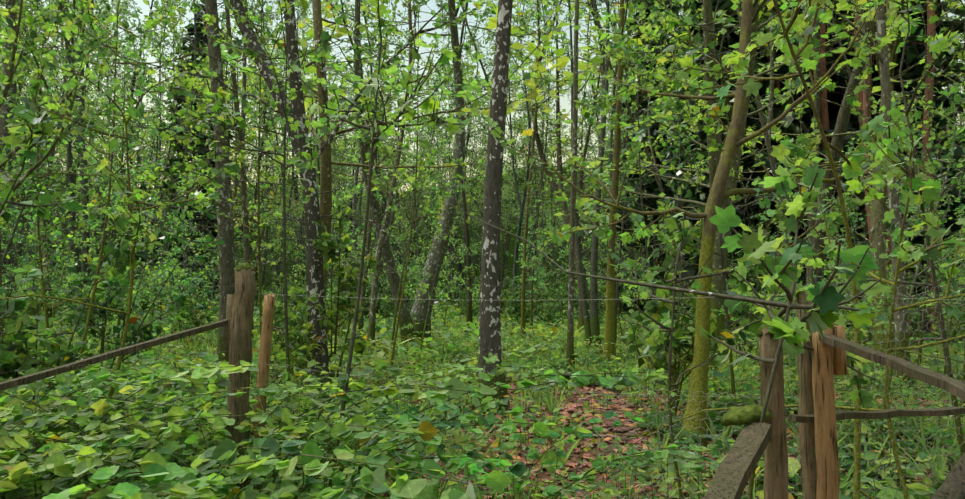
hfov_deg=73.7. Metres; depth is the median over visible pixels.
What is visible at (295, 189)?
tree
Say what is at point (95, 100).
tree
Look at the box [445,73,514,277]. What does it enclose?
tree
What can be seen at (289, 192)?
tree
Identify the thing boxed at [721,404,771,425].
fence moss cushion
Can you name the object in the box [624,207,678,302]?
understory
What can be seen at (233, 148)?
tree
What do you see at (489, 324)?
tree
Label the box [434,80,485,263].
tree
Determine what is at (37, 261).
understory
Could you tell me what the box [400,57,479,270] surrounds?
tree
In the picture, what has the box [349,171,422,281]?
tree
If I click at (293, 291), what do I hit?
shrub
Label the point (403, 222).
tree
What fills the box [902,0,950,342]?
tree
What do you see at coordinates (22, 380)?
fence rail
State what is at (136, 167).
understory
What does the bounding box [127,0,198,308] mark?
tree
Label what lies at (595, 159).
tree
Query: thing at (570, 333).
thin tree
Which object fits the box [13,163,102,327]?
understory
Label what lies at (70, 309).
shrub
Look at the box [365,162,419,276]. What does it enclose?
tree
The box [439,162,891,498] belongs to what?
sapling
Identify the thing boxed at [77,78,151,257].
tree
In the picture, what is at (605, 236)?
understory
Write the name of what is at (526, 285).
shrub
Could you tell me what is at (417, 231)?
tree
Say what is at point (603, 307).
shrub
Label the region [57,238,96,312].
understory
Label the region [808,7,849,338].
tree
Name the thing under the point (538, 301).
shrub
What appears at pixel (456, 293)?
shrub
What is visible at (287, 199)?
tree
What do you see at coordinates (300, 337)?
shrub
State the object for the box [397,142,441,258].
tree
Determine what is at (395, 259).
understory
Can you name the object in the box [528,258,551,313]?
understory
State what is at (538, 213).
tree
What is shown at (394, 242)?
understory
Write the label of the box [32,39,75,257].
tree
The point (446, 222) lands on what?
tree
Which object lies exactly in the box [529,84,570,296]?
tree
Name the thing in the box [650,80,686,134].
tree
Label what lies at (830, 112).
conifer
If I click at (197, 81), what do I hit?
tree
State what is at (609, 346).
thin tree
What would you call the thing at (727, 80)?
tree
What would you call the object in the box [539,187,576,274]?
tree
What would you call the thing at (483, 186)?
tree
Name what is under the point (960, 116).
tree
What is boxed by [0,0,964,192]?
sky
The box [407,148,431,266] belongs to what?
tree
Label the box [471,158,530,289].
tree
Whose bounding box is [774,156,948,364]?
understory
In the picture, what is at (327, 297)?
understory
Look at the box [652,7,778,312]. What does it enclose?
conifer
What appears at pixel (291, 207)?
tree
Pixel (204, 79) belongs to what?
tree
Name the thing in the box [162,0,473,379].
fork tree
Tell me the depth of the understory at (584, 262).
18.36 m
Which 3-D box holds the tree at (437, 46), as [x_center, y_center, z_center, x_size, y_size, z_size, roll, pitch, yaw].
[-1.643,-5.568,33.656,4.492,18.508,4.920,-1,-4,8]
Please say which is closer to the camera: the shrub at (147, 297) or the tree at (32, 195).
the tree at (32, 195)
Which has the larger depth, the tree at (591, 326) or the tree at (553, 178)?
the tree at (553, 178)
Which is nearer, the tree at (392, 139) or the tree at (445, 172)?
the tree at (392, 139)
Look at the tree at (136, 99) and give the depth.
49.09 m
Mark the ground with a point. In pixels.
(569, 398)
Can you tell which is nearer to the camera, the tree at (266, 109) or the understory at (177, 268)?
the understory at (177, 268)
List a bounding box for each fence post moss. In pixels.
[233,263,255,271]
[757,320,774,335]
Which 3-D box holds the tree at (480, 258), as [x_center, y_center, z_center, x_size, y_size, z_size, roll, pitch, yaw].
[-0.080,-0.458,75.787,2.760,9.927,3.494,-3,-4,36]
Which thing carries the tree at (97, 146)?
on the ground
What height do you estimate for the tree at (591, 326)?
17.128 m
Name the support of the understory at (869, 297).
on the ground
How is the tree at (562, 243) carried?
on the ground
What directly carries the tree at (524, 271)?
on the ground
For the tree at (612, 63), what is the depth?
50.29 m
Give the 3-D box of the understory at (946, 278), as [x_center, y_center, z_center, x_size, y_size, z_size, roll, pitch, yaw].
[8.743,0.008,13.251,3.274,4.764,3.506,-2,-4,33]
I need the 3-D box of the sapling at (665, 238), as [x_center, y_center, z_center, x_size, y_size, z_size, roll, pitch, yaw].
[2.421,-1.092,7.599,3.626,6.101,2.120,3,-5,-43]
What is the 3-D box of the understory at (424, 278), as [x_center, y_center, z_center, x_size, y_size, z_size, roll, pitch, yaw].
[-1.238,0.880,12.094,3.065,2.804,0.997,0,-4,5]
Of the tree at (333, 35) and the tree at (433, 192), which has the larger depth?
the tree at (433, 192)
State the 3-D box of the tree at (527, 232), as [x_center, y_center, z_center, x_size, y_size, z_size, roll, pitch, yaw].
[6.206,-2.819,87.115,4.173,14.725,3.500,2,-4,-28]
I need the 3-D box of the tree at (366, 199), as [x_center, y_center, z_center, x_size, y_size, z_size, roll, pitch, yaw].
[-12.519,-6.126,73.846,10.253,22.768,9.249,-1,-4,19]
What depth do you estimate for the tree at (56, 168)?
89.59 m
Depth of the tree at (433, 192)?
54.26 m
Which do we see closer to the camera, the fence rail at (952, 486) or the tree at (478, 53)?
the fence rail at (952, 486)
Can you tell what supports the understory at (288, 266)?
on the ground
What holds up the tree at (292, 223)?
on the ground
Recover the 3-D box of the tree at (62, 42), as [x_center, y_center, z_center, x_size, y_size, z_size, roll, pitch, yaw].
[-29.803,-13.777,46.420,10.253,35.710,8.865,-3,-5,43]
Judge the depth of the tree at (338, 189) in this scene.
82.69 m
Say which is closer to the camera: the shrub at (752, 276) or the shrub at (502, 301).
the shrub at (752, 276)
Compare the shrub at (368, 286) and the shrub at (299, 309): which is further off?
the shrub at (368, 286)
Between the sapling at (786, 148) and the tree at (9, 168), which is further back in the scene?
the tree at (9, 168)
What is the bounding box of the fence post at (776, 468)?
[759,329,788,498]
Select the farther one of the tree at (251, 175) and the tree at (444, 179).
the tree at (444, 179)
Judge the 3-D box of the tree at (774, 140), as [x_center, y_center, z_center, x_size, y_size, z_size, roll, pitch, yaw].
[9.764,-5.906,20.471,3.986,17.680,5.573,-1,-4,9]
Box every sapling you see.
[0,0,160,352]
[0,0,251,400]
[0,56,240,434]
[52,0,357,413]
[143,0,335,338]
[347,0,539,364]
[521,0,816,400]
[546,0,708,378]
[578,115,964,498]
[610,210,767,498]
[731,0,964,455]
[849,0,964,389]
[870,0,964,425]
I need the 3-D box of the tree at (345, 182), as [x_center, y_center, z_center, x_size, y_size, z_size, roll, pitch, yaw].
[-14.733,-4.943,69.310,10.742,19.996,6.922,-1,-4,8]
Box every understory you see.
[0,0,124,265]
[0,141,92,327]
[0,158,77,320]
[0,189,74,329]
[2,206,77,322]
[2,226,41,305]
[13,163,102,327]
[16,238,60,315]
[19,218,72,309]
[34,136,117,315]
[46,190,142,295]
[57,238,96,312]
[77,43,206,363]
[81,152,218,351]
[100,53,215,325]
[101,183,218,348]
[134,242,216,323]
[135,224,180,304]
[182,124,273,319]
[214,173,278,329]
[254,236,355,315]
[255,230,306,312]
[305,234,369,315]
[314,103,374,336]
[331,73,473,352]
[355,228,452,315]
[364,223,478,361]
[364,233,406,297]
[368,209,442,308]
[383,225,480,330]
[386,238,413,302]
[405,228,441,304]
[410,220,473,320]
[433,216,481,319]
[471,185,600,330]
[501,161,676,332]
[516,216,551,319]
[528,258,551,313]
[534,259,564,314]
[538,212,575,317]
[553,207,634,301]
[553,212,676,338]
[556,219,642,318]
[589,193,642,314]
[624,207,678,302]
[694,175,767,330]
[699,160,771,290]
[711,150,905,357]
[727,195,775,300]
[746,131,891,318]
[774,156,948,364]
[807,154,890,346]
[817,98,964,330]
[835,82,964,463]
[839,134,964,352]
[861,224,964,331]
[868,106,964,343]
[882,204,964,392]
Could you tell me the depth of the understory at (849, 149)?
14.84 m
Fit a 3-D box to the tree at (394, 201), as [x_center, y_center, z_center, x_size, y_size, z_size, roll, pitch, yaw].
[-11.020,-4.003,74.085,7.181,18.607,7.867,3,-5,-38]
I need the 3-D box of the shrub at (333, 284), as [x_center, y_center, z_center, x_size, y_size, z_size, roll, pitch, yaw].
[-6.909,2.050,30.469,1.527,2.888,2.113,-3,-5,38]
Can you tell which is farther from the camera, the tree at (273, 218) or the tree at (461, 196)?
the tree at (461, 196)
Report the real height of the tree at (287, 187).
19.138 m
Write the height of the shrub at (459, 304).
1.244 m
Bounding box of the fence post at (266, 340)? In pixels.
[248,294,274,487]
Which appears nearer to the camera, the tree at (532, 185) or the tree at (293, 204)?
the tree at (532, 185)
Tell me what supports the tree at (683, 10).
on the ground
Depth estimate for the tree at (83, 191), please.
19.78 m
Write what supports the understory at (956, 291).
on the ground
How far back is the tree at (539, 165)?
62.71 m
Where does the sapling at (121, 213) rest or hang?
on the ground
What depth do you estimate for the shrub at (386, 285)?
24.06 m
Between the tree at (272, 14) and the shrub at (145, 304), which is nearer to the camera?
the shrub at (145, 304)
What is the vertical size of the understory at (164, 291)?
3.882 m
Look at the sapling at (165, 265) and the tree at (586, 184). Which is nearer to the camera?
the sapling at (165, 265)
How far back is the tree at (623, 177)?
48.26 m
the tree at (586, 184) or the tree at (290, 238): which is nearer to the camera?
the tree at (586, 184)
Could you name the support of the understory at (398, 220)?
on the ground
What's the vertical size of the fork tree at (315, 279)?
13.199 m
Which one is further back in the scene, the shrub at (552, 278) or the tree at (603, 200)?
the tree at (603, 200)
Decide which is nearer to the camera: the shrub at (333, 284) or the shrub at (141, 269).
the shrub at (333, 284)
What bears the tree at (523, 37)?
on the ground
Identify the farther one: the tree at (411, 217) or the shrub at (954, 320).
the tree at (411, 217)
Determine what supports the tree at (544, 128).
on the ground
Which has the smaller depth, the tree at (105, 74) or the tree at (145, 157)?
the tree at (105, 74)
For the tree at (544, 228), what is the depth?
97.57 m
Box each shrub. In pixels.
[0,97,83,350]
[0,224,163,412]
[0,265,19,381]
[15,288,54,315]
[22,278,55,313]
[28,185,224,370]
[57,249,130,335]
[61,282,98,313]
[87,300,141,363]
[108,266,155,313]
[109,259,146,311]
[111,260,172,318]
[134,262,180,308]
[136,261,170,308]
[159,260,212,312]
[164,254,243,344]
[173,252,218,335]
[252,199,377,381]
[255,279,291,317]
[256,272,304,351]
[256,280,267,301]
[268,271,291,299]
[271,285,307,365]
[281,281,304,315]
[289,282,327,312]
[299,279,351,337]
[327,263,345,299]
[350,254,394,318]
[354,284,371,298]
[364,268,404,319]
[368,269,412,322]
[382,261,418,317]
[382,269,417,317]
[396,290,432,336]
[434,278,454,306]
[443,266,480,317]
[443,274,458,301]
[443,280,460,301]
[456,297,464,314]
[466,271,519,324]
[500,278,520,314]
[502,269,509,285]
[505,275,541,324]
[509,271,530,306]
[520,264,547,304]
[526,272,550,315]
[534,297,562,323]
[537,287,558,314]
[537,290,560,325]
[544,269,578,308]
[554,287,567,308]
[565,294,602,321]
[577,291,605,321]
[587,280,605,327]
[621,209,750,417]
[630,298,651,313]
[666,281,694,327]
[675,279,697,328]
[724,267,783,356]
[728,273,764,318]
[824,234,959,345]
[910,263,964,345]
[933,265,964,346]
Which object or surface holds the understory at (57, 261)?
on the ground
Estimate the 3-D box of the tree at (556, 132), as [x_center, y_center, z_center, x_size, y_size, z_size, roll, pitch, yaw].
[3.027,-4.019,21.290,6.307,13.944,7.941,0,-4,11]
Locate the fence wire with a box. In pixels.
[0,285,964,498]
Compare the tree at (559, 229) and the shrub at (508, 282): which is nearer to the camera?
the shrub at (508, 282)
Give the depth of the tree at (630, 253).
84.37 m
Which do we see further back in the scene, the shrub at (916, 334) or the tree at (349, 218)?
the tree at (349, 218)
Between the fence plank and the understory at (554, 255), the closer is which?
the fence plank
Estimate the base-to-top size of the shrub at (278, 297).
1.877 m
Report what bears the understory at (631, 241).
on the ground
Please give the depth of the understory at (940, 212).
12.11 m
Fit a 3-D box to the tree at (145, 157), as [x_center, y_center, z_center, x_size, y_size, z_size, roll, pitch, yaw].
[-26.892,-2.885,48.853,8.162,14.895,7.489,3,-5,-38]
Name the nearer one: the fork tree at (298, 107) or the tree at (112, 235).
the fork tree at (298, 107)
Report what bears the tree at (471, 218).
on the ground
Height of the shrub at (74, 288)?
2.899 m
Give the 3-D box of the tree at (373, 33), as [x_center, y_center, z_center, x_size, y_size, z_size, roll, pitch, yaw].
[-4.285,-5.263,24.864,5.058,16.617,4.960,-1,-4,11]
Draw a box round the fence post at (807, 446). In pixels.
[796,289,816,498]
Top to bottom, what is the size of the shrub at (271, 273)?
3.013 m
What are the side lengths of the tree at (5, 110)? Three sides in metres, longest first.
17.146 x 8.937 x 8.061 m
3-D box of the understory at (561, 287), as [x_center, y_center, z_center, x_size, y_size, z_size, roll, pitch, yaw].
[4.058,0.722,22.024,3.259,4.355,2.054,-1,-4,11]
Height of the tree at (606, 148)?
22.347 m
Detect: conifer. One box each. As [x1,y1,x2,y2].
[134,0,255,314]
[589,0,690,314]
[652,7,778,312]
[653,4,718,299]
[657,0,865,333]
[689,0,910,333]
[747,10,853,187]
[753,0,964,333]
[850,5,964,277]
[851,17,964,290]
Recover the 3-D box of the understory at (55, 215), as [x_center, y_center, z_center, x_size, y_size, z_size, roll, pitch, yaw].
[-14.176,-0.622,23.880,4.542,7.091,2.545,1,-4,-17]
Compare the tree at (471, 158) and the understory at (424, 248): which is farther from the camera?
the tree at (471, 158)
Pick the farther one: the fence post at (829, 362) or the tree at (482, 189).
the tree at (482, 189)
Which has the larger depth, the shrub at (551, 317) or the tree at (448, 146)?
the tree at (448, 146)
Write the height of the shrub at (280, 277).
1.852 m
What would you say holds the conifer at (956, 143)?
on the ground
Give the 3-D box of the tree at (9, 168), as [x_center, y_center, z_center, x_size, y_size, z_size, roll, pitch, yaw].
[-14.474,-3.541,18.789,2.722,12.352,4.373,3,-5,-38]
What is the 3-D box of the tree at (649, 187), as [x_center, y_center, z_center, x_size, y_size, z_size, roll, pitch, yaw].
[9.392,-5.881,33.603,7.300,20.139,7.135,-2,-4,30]
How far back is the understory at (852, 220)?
11.22 m
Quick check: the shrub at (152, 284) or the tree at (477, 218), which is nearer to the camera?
the shrub at (152, 284)
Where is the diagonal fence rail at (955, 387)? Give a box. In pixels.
[809,328,964,400]
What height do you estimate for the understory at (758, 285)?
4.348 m
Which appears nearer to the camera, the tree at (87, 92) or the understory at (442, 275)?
the understory at (442, 275)
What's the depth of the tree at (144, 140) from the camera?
42.04 m
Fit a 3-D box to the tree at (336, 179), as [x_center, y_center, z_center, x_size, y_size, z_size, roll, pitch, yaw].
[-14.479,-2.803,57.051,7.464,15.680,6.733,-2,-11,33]
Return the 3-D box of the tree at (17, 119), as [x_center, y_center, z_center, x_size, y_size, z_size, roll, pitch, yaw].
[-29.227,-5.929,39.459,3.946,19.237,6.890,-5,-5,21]
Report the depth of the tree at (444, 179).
86.30 m
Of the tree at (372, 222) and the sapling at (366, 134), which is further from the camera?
the tree at (372, 222)
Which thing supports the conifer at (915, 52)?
on the ground
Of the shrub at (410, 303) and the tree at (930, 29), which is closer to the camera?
the tree at (930, 29)
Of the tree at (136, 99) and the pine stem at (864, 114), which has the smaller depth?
the pine stem at (864, 114)
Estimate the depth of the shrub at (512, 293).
30.19 m
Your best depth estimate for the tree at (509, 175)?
63.17 m
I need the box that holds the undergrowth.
[0,283,964,498]
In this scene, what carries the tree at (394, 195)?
on the ground
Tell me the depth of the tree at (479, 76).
78.56 m
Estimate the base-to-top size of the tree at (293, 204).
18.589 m
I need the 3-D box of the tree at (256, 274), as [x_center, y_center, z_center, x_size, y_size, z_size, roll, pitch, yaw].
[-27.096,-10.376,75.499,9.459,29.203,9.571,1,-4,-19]
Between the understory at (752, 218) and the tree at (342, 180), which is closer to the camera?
the understory at (752, 218)
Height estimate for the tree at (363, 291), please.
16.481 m
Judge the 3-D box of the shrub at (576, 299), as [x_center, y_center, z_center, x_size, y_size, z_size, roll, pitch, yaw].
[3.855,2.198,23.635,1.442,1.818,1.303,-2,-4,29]
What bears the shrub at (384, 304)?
on the ground
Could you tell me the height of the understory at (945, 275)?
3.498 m
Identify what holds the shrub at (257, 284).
on the ground
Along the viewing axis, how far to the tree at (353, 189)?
16.18 m
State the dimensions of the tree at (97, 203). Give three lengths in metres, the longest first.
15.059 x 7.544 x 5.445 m
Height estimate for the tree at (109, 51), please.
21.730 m
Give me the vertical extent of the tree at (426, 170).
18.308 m
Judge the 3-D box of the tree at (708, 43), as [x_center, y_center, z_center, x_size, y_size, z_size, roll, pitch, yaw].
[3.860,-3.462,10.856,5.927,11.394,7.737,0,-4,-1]
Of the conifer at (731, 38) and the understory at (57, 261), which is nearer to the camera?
the conifer at (731, 38)
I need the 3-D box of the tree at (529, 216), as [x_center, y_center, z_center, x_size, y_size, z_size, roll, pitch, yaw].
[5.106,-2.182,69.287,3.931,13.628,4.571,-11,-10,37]
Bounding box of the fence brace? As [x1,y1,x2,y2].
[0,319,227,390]
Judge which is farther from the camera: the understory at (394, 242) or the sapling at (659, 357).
the understory at (394, 242)
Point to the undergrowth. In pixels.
(62, 467)
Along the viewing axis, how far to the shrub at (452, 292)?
53.73 m
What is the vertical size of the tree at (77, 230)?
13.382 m
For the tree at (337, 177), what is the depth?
63.76 m
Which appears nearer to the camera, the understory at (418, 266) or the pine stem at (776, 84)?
the pine stem at (776, 84)
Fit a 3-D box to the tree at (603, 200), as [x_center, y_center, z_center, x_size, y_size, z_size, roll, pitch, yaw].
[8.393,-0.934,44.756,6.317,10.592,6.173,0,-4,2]
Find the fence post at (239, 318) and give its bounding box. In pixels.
[224,266,255,488]
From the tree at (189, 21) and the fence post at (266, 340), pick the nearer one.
the fence post at (266, 340)
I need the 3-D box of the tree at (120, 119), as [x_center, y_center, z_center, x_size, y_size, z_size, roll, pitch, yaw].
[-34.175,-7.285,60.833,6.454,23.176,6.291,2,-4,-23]
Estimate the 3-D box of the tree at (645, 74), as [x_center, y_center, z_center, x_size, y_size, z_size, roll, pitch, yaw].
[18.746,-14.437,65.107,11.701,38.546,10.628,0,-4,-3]
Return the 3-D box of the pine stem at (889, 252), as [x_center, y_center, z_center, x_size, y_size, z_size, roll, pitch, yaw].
[10.993,-6.031,16.888,3.753,17.485,5.363,2,-4,-27]
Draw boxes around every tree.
[0,0,52,283]
[0,0,60,276]
[0,0,64,311]
[0,0,107,311]
[0,0,141,190]
[0,0,159,427]
[0,7,59,263]
[0,31,90,296]
[0,45,46,68]
[0,82,45,271]
[0,150,17,276]
[1,1,144,277]
[1,2,78,100]
[14,0,151,325]
[14,76,171,312]
[14,207,51,260]
[15,84,73,272]
[15,87,124,307]
[16,68,73,267]
[18,30,94,267]
[21,0,127,289]
[21,0,159,328]
[22,76,66,258]
[25,100,65,258]
[30,0,139,313]
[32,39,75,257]
[36,77,159,256]
[41,55,75,243]
[42,84,64,257]
[47,139,109,252]
[49,0,193,266]
[49,0,495,408]
[49,58,73,268]
[49,148,113,284]
[50,178,105,257]
[54,0,147,270]
[54,69,174,283]
[68,133,174,270]
[75,27,171,277]
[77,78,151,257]
[77,117,150,262]
[84,0,354,363]
[87,64,150,246]
[88,0,144,277]
[100,78,181,267]
[102,69,233,259]
[108,20,203,259]
[115,60,150,246]
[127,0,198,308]
[132,130,171,269]
[133,125,177,274]
[136,27,229,282]
[143,105,169,259]
[152,0,233,294]
[157,0,354,337]
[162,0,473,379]
[162,15,274,277]
[165,20,287,318]
[168,36,211,277]
[172,0,642,364]
[195,0,264,304]
[205,0,353,296]
[207,0,570,354]
[215,0,304,250]
[227,12,352,301]
[228,57,287,283]
[229,80,250,253]
[230,130,277,304]
[231,83,280,281]
[232,35,303,319]
[235,185,272,273]
[238,171,280,257]
[239,2,319,295]
[241,0,413,304]
[248,111,301,301]
[250,0,297,286]
[251,202,305,293]
[257,0,362,305]
[261,138,298,284]
[264,156,302,261]
[264,180,401,267]
[265,183,300,269]
[268,145,299,264]
[271,33,342,279]
[272,172,304,281]
[275,80,412,280]
[275,164,302,268]
[277,213,296,275]
[278,0,424,334]
[280,6,330,314]
[287,178,305,256]
[289,128,348,261]
[292,0,445,309]
[292,112,394,257]
[293,74,331,283]
[295,146,389,281]
[305,82,367,266]
[314,61,415,292]
[314,127,367,278]
[319,53,391,266]
[323,0,494,349]
[326,0,413,296]
[331,127,361,283]
[332,93,356,202]
[333,44,444,276]
[339,111,412,254]
[343,113,409,253]
[344,66,378,259]
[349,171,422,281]
[356,65,458,285]
[359,139,411,275]
[363,154,386,268]
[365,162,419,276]
[368,58,400,261]
[368,148,419,277]
[371,0,556,412]
[374,122,446,283]
[382,107,409,272]
[383,151,412,263]
[384,165,462,264]
[390,128,413,260]
[390,184,421,265]
[394,133,448,262]
[395,169,455,267]
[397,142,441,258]
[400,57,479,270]
[404,11,515,283]
[405,102,453,258]
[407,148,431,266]
[408,73,453,274]
[413,26,488,309]
[416,0,510,324]
[418,74,508,307]
[419,120,446,302]
[420,180,480,280]
[422,0,492,317]
[424,29,541,295]
[425,130,466,228]
[432,0,559,306]
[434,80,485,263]
[435,134,465,285]
[436,0,597,305]
[436,136,473,280]
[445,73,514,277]
[455,0,612,367]
[455,152,484,280]
[457,98,486,283]
[459,124,503,274]
[461,190,502,263]
[462,114,509,220]
[467,137,515,228]
[468,1,553,288]
[468,102,570,292]
[468,172,516,244]
[469,135,486,231]
[470,0,957,449]
[470,206,482,280]
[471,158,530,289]
[478,0,663,332]
[480,0,576,342]
[480,162,569,308]
[486,137,533,268]
[500,143,520,268]
[501,69,545,280]
[501,129,519,281]
[506,1,562,306]
[511,86,564,295]
[513,0,632,293]
[513,64,567,266]
[514,104,549,275]
[515,188,538,259]
[517,0,665,352]
[518,168,554,277]
[523,196,567,260]
[524,40,566,301]
[525,0,590,328]
[525,150,570,291]
[529,0,764,335]
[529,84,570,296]
[537,118,602,279]
[538,0,671,322]
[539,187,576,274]
[543,170,563,278]
[545,111,580,281]
[553,0,963,370]
[559,158,584,281]
[565,116,596,266]
[566,0,680,278]
[568,144,603,272]
[570,13,636,275]
[574,87,606,277]
[577,0,695,342]
[577,168,640,278]
[578,0,666,360]
[578,69,643,263]
[578,80,613,273]
[578,82,600,167]
[582,86,667,310]
[588,93,640,287]
[589,29,651,290]
[592,134,637,275]
[605,2,648,269]
[616,0,685,296]
[619,180,643,270]
[624,0,964,368]
[630,215,658,271]
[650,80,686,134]
[663,0,706,295]
[682,0,796,288]
[682,0,835,365]
[703,0,942,300]
[747,0,802,248]
[753,0,964,398]
[818,9,912,343]
[820,0,908,347]
[909,1,964,262]
[923,101,964,276]
[936,0,964,155]
[937,61,964,170]
[940,85,964,160]
[943,0,964,286]
[946,0,964,168]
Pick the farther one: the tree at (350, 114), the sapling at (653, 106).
the tree at (350, 114)
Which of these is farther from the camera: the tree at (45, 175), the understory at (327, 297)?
the tree at (45, 175)
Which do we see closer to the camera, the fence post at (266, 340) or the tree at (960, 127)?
the fence post at (266, 340)
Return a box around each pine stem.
[773,7,844,244]
[808,0,894,334]
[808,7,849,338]
[819,10,887,301]
[823,78,912,341]
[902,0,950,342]
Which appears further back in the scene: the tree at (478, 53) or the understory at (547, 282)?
the understory at (547, 282)
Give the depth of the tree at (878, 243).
10.96 m
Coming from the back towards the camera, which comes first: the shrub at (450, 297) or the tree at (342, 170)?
the tree at (342, 170)
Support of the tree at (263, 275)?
on the ground
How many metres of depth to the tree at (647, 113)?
26.09 m
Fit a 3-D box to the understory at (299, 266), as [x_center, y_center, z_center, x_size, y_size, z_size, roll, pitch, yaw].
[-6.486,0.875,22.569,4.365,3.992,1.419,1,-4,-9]
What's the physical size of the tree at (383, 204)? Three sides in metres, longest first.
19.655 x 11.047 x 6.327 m
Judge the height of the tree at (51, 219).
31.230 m
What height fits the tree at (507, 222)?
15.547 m
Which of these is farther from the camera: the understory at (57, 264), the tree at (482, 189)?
the tree at (482, 189)
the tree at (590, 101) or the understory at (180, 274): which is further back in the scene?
the tree at (590, 101)
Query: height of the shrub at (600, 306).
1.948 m
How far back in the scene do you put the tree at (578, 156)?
58.76 m
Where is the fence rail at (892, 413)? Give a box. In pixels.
[788,406,964,422]
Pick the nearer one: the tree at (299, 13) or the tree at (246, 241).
the tree at (246, 241)
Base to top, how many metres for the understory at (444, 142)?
6.691 m
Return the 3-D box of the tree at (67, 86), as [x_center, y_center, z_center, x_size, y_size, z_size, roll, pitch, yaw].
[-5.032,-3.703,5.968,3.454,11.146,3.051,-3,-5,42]
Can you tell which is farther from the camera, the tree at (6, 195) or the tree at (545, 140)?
the tree at (545, 140)
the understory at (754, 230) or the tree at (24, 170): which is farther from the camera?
the tree at (24, 170)
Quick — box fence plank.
[703,422,772,498]
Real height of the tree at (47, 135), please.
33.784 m
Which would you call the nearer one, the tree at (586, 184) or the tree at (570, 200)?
the tree at (586, 184)
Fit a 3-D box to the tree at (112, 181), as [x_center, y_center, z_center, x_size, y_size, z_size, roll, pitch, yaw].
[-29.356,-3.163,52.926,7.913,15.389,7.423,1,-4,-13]
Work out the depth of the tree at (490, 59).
56.95 m
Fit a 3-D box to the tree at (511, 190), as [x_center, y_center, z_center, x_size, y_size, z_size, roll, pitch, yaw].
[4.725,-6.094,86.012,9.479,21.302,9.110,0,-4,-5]
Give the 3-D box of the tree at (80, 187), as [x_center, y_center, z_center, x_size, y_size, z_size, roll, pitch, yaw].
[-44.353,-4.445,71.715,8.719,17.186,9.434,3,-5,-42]
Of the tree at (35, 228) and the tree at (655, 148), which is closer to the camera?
the tree at (655, 148)
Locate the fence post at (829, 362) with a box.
[812,325,847,498]
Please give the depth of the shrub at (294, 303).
31.66 m
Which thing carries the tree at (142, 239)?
on the ground
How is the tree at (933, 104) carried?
on the ground
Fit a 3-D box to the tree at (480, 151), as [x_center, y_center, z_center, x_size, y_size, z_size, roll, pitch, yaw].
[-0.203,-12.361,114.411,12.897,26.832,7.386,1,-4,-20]
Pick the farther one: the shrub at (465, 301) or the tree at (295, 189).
the tree at (295, 189)
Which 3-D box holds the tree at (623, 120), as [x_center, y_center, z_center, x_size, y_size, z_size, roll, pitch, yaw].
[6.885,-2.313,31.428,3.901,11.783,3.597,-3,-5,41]
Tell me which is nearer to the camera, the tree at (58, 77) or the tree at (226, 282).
the tree at (226, 282)
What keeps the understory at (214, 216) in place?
on the ground
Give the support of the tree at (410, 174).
on the ground
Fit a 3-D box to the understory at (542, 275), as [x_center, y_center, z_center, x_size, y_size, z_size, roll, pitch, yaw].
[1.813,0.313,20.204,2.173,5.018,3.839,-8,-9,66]
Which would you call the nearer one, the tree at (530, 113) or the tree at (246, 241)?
the tree at (246, 241)
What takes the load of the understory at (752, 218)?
on the ground
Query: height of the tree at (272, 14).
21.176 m
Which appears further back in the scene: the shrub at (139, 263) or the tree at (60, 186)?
the tree at (60, 186)
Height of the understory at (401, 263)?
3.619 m
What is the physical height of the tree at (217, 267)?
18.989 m
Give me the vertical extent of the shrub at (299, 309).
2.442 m
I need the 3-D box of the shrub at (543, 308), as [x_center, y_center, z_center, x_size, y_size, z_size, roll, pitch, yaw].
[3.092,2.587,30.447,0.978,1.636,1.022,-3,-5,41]
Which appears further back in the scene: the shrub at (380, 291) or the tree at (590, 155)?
the tree at (590, 155)
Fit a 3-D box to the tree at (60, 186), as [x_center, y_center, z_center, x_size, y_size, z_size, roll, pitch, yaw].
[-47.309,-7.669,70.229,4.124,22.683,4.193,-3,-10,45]
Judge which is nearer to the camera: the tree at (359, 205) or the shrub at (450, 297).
the tree at (359, 205)
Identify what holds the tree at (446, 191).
on the ground
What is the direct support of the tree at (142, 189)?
on the ground
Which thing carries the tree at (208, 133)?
on the ground
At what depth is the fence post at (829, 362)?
2.39 m
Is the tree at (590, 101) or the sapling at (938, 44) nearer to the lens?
the sapling at (938, 44)
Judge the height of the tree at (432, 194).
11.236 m
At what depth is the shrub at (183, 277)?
25.75 m
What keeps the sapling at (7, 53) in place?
on the ground
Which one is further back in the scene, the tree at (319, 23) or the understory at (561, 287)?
the understory at (561, 287)
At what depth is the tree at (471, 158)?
58.67 m
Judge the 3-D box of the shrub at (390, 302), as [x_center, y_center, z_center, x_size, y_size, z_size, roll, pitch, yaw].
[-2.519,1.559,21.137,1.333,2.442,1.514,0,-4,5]
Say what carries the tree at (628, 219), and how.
on the ground
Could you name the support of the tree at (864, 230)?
on the ground
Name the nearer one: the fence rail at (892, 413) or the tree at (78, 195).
the fence rail at (892, 413)
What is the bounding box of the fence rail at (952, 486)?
[931,452,964,498]
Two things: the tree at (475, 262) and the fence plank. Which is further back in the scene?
the tree at (475, 262)
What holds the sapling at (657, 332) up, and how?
on the ground
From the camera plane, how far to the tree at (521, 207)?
34.41 m
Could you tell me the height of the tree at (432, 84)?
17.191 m
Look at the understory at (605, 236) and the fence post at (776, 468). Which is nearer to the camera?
the fence post at (776, 468)
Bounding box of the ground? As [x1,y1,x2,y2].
[5,158,958,498]
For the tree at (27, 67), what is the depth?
25.67 m
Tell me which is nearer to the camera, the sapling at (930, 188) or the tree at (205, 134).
the sapling at (930, 188)
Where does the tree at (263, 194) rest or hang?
on the ground

